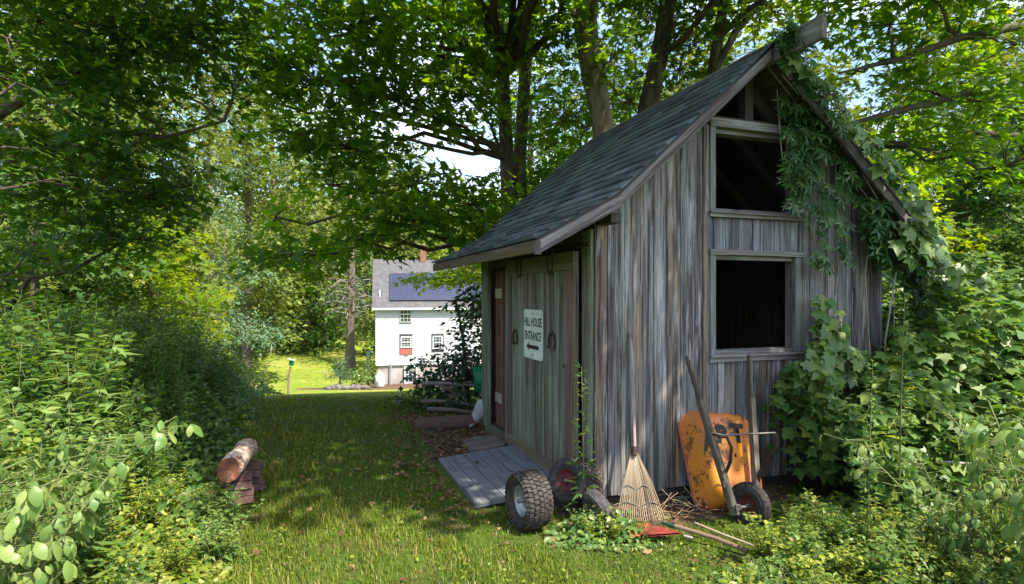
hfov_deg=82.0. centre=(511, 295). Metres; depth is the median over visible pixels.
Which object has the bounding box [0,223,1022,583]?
ground
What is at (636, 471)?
bamboo rake
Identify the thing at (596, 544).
ground cover
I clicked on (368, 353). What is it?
stone post
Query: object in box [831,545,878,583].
mugwort
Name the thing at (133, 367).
mugwort
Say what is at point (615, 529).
weed
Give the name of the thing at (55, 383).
nettle
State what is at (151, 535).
weed
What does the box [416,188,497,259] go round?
deciduous tree
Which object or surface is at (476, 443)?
stepping stone
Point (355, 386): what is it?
garden rock
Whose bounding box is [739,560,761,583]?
mugwort
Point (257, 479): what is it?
brick
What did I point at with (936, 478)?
nettle
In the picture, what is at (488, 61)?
maple tree
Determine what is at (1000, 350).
nettle
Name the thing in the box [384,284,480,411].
understory shrub
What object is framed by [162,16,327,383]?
deciduous tree
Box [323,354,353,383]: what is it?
shrub
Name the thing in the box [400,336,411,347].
window
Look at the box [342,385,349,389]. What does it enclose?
garden rock
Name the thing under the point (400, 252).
deciduous tree
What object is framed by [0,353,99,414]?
nettle
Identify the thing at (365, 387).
garden rock
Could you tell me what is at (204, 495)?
mugwort
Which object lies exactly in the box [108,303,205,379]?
nettle
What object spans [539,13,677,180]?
deciduous tree
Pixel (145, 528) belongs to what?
ground cover
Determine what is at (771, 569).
nettle
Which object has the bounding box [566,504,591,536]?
nettle
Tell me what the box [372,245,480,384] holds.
white house
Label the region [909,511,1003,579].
weed
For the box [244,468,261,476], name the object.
brick
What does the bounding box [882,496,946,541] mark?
weed
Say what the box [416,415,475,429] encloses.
fallen log
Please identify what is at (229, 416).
undergrowth
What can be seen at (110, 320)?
nettle
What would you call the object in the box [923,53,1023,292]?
deciduous tree
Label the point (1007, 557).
ground cover
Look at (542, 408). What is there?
sliding door
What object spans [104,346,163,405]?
mugwort
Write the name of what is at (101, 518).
nettle
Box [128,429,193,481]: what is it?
nettle
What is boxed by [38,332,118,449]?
mugwort
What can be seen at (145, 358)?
mugwort
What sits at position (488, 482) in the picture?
wooden ramp
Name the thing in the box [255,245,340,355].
deciduous tree
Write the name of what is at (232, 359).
mugwort
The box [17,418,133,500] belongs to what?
nettle
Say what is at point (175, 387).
mugwort
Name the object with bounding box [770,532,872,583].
weed
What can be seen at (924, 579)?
nettle
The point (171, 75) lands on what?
deciduous tree
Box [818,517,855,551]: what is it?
mugwort
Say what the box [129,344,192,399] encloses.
mugwort
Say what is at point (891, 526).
mugwort
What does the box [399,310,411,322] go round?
window
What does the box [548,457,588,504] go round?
loose wheel
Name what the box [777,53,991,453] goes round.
grape vine
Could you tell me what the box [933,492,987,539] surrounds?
nettle
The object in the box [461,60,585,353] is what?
deciduous tree
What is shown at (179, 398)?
mugwort
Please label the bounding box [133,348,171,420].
mugwort
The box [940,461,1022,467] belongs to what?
fallen branch
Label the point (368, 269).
deciduous tree
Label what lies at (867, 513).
goldenrod
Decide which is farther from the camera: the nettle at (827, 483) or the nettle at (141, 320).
the nettle at (141, 320)
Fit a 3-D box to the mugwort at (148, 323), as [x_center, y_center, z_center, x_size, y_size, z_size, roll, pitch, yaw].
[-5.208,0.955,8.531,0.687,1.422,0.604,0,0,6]
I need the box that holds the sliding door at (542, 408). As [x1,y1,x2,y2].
[507,246,577,470]
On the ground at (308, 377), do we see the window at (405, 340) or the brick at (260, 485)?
the brick at (260, 485)
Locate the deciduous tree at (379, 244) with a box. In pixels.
[318,147,445,329]
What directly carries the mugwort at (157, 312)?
on the ground at (308, 377)
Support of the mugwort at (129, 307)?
on the ground at (308, 377)
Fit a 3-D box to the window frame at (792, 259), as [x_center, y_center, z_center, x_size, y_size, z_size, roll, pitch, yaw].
[2.034,0.085,4.962,0.980,0.916,0.175,0,0,-19]
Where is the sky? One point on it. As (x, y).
(469, 165)
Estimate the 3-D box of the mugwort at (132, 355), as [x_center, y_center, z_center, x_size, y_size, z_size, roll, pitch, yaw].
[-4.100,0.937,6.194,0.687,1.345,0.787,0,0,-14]
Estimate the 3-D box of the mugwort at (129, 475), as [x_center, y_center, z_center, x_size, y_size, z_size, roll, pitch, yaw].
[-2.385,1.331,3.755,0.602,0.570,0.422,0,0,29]
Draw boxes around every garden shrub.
[346,368,373,384]
[354,355,381,387]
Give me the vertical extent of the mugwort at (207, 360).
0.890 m
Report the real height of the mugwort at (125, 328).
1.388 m
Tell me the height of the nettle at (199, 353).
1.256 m
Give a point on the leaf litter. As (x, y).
(458, 450)
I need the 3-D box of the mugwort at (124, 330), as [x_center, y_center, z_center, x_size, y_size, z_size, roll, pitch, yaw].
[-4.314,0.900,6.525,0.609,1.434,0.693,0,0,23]
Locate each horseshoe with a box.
[511,329,517,344]
[547,331,554,350]
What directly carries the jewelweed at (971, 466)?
on the ground at (308, 377)
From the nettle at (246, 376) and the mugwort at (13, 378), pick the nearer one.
the mugwort at (13, 378)
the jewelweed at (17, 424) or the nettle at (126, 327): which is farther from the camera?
the nettle at (126, 327)
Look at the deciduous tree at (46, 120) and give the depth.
16.40 m
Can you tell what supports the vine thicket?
on the ground at (308, 377)
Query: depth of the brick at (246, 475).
4.51 m
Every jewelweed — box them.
[0,407,133,581]
[0,416,203,583]
[18,556,171,583]
[728,553,833,583]
[820,433,1023,575]
[900,392,1023,554]
[948,396,1023,583]
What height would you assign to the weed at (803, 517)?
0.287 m
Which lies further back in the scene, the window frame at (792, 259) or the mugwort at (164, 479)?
the window frame at (792, 259)
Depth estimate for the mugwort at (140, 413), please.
4.76 m
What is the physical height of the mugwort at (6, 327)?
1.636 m
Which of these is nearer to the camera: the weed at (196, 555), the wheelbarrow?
the weed at (196, 555)
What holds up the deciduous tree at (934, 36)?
on the ground at (308, 377)
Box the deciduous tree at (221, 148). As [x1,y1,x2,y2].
[0,0,245,347]
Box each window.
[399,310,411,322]
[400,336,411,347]
[404,366,416,382]
[432,336,442,348]
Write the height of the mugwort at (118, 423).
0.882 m
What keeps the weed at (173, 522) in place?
on the ground at (308, 377)
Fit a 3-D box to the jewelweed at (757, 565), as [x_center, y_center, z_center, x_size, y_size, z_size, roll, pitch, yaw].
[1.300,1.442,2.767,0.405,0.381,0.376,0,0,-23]
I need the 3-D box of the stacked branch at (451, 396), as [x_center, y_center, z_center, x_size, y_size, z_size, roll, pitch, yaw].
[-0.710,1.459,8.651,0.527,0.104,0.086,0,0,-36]
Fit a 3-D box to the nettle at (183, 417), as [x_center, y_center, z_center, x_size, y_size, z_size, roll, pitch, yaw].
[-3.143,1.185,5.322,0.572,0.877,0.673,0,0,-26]
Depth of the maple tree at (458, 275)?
13.07 m
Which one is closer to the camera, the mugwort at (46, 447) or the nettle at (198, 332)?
the mugwort at (46, 447)
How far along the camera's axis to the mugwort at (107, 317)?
8.10 m
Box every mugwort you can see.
[0,290,90,412]
[0,292,25,406]
[0,329,46,457]
[0,370,66,543]
[3,304,75,384]
[12,299,93,398]
[22,434,58,472]
[31,334,140,583]
[35,289,128,398]
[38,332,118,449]
[41,475,147,545]
[43,323,125,422]
[68,334,130,416]
[78,307,161,390]
[78,333,141,440]
[82,312,149,380]
[83,293,144,333]
[87,321,153,408]
[89,320,161,392]
[90,386,149,455]
[98,319,141,354]
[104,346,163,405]
[105,407,163,510]
[109,460,189,538]
[110,312,149,356]
[111,294,171,360]
[112,295,164,353]
[115,383,165,474]
[123,301,176,348]
[124,316,180,384]
[126,310,168,355]
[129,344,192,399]
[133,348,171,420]
[135,355,186,434]
[137,312,179,339]
[138,333,186,412]
[146,374,196,461]
[148,460,189,497]
[149,509,206,581]
[150,350,211,418]
[157,473,184,507]
[159,309,199,390]
[160,324,197,376]
[173,479,205,509]
[174,316,198,358]
[182,471,233,522]
[185,339,222,413]
[194,484,245,532]
[195,498,263,564]
[197,348,222,395]
[203,350,232,400]
[218,348,237,373]
[219,349,244,393]
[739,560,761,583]
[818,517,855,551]
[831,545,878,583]
[878,509,911,529]
[898,568,943,583]
[949,552,1001,583]
[950,547,1023,583]
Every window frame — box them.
[707,117,805,221]
[709,249,806,362]
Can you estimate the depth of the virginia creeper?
4.91 m
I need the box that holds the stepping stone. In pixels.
[462,435,506,451]
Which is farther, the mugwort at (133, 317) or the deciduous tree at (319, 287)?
the deciduous tree at (319, 287)
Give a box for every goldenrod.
[854,359,887,548]
[879,292,922,508]
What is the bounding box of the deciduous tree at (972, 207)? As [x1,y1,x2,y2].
[897,90,1023,280]
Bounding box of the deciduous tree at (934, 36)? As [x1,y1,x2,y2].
[830,0,1023,276]
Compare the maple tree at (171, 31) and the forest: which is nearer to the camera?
the maple tree at (171, 31)
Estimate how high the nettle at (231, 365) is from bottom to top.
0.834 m
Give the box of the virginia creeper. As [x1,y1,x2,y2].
[768,15,939,353]
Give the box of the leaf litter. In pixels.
[206,403,698,583]
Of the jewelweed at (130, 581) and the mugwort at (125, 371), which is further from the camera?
the mugwort at (125, 371)
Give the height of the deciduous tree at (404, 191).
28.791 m
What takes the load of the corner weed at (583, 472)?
on the ground at (308, 377)
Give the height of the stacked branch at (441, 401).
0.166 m
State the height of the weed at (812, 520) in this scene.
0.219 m
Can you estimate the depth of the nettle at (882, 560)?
3.00 m
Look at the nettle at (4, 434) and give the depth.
3.51 m
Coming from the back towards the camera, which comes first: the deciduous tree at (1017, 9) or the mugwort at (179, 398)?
the deciduous tree at (1017, 9)
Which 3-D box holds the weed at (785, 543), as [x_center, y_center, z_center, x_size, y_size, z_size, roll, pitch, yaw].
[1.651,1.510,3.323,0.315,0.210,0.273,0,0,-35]
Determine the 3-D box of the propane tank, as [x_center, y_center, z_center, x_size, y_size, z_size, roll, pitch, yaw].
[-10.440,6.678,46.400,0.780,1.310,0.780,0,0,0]
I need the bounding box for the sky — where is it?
[0,0,1023,215]
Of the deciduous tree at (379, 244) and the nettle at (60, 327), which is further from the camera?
the deciduous tree at (379, 244)
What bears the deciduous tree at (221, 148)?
on the ground at (308, 377)
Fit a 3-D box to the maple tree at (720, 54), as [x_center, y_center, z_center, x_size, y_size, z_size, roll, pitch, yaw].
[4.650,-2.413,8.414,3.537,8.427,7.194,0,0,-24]
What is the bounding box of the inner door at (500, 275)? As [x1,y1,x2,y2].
[495,270,504,427]
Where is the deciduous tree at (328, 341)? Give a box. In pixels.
[293,279,358,352]
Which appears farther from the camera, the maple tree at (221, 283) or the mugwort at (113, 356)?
the maple tree at (221, 283)
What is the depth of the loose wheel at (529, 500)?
3.96 m
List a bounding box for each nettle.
[0,306,86,360]
[0,310,138,432]
[0,312,123,370]
[0,319,134,452]
[0,343,106,456]
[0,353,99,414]
[0,390,101,473]
[0,433,51,491]
[1,313,86,348]
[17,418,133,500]
[24,309,118,352]
[44,477,141,583]
[60,311,175,399]
[62,530,155,583]
[73,377,153,433]
[75,304,157,344]
[77,424,154,531]
[88,302,179,346]
[105,412,196,495]
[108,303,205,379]
[114,385,164,419]
[122,378,198,465]
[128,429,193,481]
[151,311,212,349]
[162,383,207,445]
[179,324,241,385]
[181,332,220,375]
[195,337,227,367]
[200,367,238,406]
[216,351,244,379]
[235,366,252,387]
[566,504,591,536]
[759,555,807,583]
[780,505,825,558]
[811,502,857,558]
[813,454,855,494]
[848,519,922,583]
[878,574,911,583]
[883,312,1022,438]
[899,563,958,583]
[919,462,950,497]
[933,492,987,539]
[952,549,1023,583]
[963,557,1017,583]
[974,310,1020,389]
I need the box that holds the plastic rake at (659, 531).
[627,523,692,539]
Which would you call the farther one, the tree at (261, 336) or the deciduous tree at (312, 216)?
the deciduous tree at (312, 216)
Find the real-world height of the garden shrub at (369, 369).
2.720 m
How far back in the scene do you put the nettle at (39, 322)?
6.89 m
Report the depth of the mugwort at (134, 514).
3.61 m
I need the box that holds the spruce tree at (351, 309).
[312,171,377,367]
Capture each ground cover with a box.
[0,422,233,583]
[542,506,670,553]
[693,491,1022,583]
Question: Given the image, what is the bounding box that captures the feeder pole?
[287,358,295,393]
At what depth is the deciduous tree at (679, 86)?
25.40 m
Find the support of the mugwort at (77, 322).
on the ground at (308, 377)
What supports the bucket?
on the garden shed
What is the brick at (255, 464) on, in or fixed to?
on the brick at (256, 472)
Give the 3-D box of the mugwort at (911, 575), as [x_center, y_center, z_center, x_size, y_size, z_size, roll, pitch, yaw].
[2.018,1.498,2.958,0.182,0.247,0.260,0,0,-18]
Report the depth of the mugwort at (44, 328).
6.32 m
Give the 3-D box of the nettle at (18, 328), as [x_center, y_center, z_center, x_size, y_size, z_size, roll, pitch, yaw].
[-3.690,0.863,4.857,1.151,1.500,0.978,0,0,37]
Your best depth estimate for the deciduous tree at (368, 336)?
61.60 m
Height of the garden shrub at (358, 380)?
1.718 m
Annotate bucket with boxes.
[472,365,480,392]
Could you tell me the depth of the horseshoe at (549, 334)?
4.96 m
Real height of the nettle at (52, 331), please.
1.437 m
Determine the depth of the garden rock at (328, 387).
43.30 m
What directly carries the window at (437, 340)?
in the white house
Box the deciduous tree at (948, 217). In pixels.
[867,115,991,286]
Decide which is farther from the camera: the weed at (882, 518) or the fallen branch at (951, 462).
the weed at (882, 518)
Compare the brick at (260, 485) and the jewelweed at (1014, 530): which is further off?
the brick at (260, 485)
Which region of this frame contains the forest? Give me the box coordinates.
[0,189,1019,305]
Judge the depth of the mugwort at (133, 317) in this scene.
6.60 m
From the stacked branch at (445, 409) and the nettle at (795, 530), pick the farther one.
the stacked branch at (445, 409)
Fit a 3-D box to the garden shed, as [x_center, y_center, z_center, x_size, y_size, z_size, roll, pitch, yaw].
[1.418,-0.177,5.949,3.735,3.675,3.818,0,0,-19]
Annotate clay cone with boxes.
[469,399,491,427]
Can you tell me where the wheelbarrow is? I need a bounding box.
[677,355,778,526]
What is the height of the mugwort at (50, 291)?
1.655 m
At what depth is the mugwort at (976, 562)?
3.07 m
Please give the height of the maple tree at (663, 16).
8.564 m
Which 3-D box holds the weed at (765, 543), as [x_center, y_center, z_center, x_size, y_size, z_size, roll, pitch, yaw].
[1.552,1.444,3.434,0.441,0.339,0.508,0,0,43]
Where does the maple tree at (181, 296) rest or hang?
on the ground at (308, 377)
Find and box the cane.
[694,522,759,547]
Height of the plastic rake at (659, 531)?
0.062 m
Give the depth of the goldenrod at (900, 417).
3.88 m
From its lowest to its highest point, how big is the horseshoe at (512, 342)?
0.160 m
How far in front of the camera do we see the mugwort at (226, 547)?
3.54 m
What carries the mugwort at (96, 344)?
on the ground at (308, 377)
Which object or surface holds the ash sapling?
on the ground at (308, 377)
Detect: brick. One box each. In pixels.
[224,480,251,491]
[226,495,253,506]
[228,484,253,496]
[231,470,251,481]
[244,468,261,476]
[245,460,263,468]
[252,473,262,482]
[252,480,264,490]
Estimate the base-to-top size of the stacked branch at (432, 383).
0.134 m
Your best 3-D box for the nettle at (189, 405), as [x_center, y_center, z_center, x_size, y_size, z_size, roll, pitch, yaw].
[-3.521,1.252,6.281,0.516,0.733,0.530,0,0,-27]
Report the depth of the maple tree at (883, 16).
6.89 m
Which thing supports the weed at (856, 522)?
on the ground at (308, 377)
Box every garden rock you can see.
[323,385,330,389]
[330,384,342,389]
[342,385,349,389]
[350,384,361,389]
[361,385,370,389]
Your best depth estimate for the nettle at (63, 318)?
6.67 m
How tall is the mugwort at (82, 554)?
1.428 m
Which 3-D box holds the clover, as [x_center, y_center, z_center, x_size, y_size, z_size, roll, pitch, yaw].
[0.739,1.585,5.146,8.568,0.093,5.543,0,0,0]
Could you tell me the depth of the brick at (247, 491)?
4.51 m
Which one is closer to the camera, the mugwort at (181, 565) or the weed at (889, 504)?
the mugwort at (181, 565)
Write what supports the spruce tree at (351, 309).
on the ground at (308, 377)
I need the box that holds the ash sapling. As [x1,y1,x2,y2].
[0,20,107,210]
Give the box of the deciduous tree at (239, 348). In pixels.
[204,273,281,357]
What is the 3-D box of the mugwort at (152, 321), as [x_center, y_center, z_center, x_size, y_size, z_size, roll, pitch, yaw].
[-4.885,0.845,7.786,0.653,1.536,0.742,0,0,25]
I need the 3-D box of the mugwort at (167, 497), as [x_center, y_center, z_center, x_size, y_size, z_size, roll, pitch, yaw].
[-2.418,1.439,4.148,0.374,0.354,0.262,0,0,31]
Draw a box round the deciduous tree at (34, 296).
[0,140,171,354]
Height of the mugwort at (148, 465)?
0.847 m
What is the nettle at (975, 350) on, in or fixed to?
on the ground at (308, 377)
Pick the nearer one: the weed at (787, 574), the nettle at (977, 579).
the nettle at (977, 579)
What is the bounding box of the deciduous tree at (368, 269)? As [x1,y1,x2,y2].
[264,76,409,339]
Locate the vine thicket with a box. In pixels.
[732,251,1023,581]
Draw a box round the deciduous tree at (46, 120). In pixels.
[0,0,177,339]
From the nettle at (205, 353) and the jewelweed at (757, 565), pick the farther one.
the nettle at (205, 353)
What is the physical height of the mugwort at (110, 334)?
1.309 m
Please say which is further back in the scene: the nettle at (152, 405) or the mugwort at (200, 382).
the mugwort at (200, 382)
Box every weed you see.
[119,517,184,549]
[153,516,197,532]
[157,543,201,568]
[561,361,601,519]
[581,504,626,542]
[617,516,658,543]
[741,512,825,572]
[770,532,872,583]
[779,541,826,579]
[781,496,830,531]
[782,542,908,583]
[794,493,855,544]
[803,488,893,557]
[825,539,935,582]
[856,506,905,534]
[879,511,913,533]
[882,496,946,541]
[904,532,997,583]
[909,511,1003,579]
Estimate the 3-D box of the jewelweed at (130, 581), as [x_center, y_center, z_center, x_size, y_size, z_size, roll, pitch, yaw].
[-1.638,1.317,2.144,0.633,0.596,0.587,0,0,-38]
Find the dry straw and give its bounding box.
[612,487,727,521]
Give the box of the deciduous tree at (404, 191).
[356,134,460,297]
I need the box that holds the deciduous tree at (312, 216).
[197,91,338,354]
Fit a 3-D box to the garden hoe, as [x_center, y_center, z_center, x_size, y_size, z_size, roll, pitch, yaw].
[1.197,1.548,3.813,0.095,0.073,0.640,0,0,-45]
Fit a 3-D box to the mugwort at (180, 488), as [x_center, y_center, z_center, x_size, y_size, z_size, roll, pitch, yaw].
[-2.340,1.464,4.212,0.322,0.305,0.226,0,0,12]
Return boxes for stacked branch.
[421,399,474,406]
[423,381,474,387]
[427,407,472,412]
[437,384,455,394]
[441,380,473,392]
[447,391,479,398]
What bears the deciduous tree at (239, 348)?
on the ground at (308, 377)
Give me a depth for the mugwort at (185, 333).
9.32 m
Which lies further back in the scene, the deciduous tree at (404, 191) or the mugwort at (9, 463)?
the deciduous tree at (404, 191)
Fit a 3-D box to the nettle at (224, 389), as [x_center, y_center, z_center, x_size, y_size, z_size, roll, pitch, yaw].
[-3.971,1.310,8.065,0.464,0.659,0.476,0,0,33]
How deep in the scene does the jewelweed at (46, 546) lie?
2.29 m
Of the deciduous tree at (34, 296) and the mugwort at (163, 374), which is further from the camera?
the deciduous tree at (34, 296)
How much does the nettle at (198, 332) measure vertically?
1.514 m
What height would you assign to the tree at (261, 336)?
21.066 m
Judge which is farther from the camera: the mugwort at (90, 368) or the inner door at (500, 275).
the inner door at (500, 275)
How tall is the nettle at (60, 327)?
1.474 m
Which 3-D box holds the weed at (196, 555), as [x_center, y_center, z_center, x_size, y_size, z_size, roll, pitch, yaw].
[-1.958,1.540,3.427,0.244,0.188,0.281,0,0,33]
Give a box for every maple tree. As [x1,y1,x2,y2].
[0,0,310,313]
[47,207,239,354]
[119,177,250,355]
[201,0,565,295]
[391,236,480,296]
[493,0,674,193]
[598,0,760,113]
[675,0,829,88]
[783,0,1023,213]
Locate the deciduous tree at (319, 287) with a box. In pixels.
[241,110,378,347]
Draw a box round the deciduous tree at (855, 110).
[802,28,907,180]
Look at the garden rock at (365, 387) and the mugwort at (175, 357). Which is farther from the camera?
the garden rock at (365, 387)
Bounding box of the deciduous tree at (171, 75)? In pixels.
[0,4,215,325]
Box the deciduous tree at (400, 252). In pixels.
[371,209,456,259]
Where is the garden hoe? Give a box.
[651,520,748,552]
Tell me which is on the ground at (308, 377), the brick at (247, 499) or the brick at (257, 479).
the brick at (247, 499)
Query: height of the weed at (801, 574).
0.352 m
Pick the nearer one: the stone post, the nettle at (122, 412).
the nettle at (122, 412)
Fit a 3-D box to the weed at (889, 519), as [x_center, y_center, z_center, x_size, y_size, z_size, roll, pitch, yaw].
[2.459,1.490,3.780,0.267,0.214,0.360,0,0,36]
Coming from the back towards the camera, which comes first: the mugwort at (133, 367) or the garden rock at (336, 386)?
the garden rock at (336, 386)
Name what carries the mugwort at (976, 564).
on the ground at (308, 377)
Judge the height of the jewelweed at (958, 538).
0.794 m
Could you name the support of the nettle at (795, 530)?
on the ground at (308, 377)
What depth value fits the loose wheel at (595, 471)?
4.34 m
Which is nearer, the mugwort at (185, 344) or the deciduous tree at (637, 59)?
the mugwort at (185, 344)
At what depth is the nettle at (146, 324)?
8.38 m
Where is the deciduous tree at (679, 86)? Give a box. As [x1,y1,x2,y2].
[648,8,739,94]
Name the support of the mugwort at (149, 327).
on the ground at (308, 377)
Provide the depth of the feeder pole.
36.95 m
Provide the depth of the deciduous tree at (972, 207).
14.56 m
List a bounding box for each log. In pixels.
[217,438,257,482]
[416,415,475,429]
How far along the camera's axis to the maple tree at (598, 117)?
9.41 m
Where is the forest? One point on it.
(326, 227)
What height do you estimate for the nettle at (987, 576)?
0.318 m
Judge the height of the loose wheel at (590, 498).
0.314 m
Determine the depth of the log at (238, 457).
4.43 m
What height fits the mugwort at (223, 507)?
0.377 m
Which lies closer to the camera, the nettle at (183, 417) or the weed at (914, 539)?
the weed at (914, 539)
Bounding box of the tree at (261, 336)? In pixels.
[172,41,294,356]
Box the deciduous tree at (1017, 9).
[910,0,1023,275]
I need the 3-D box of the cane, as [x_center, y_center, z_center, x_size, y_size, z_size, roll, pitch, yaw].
[1.393,1.560,3.824,0.024,0.036,0.469,0,0,-40]
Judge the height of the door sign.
0.455 m
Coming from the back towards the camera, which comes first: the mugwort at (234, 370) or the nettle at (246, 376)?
the nettle at (246, 376)
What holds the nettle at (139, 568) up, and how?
on the ground at (308, 377)
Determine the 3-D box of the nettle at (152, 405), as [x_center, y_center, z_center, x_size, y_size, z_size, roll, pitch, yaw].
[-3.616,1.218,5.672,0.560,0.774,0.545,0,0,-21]
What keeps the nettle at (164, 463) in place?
on the ground at (308, 377)
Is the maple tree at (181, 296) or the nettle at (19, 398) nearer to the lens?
the nettle at (19, 398)
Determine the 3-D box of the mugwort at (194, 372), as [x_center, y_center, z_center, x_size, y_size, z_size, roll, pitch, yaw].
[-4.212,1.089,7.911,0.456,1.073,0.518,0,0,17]
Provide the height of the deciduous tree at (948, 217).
6.227 m
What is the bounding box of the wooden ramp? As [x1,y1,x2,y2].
[438,445,553,507]
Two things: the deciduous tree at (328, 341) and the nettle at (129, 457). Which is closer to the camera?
the nettle at (129, 457)
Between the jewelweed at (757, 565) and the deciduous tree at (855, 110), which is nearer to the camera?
the jewelweed at (757, 565)
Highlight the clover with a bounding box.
[191,414,857,583]
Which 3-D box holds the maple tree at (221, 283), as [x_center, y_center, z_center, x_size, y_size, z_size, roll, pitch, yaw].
[-10.931,-0.066,19.786,3.633,7.784,3.687,0,0,32]
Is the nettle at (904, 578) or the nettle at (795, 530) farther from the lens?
the nettle at (795, 530)
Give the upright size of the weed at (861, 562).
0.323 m
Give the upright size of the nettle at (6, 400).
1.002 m
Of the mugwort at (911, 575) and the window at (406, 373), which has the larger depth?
the window at (406, 373)
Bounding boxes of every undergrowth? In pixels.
[0,326,283,573]
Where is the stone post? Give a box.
[366,351,370,378]
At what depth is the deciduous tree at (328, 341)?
63.58 m
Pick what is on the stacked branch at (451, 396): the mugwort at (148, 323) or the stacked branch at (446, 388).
the stacked branch at (446, 388)
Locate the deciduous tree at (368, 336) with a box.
[341,295,374,356]
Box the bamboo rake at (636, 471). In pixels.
[617,332,664,521]
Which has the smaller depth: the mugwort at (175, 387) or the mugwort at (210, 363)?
the mugwort at (175, 387)
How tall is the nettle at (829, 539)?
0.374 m
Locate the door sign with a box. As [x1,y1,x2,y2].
[524,309,542,360]
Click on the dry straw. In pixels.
(674, 504)
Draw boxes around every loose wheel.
[505,469,553,530]
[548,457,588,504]
[554,457,603,515]
[581,488,616,527]
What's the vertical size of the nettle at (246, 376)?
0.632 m
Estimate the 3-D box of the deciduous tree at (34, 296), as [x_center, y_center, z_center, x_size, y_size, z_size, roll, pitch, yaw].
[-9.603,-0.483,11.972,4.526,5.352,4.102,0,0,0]
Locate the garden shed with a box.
[432,13,913,506]
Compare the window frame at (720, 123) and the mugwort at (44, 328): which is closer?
the window frame at (720, 123)
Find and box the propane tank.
[374,371,384,387]
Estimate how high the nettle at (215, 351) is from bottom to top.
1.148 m
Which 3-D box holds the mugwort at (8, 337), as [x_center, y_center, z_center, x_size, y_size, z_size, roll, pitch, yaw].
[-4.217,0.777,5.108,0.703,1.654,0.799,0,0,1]
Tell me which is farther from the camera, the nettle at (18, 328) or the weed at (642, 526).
the nettle at (18, 328)
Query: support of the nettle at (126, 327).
on the ground at (308, 377)
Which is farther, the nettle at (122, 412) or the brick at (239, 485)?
the nettle at (122, 412)

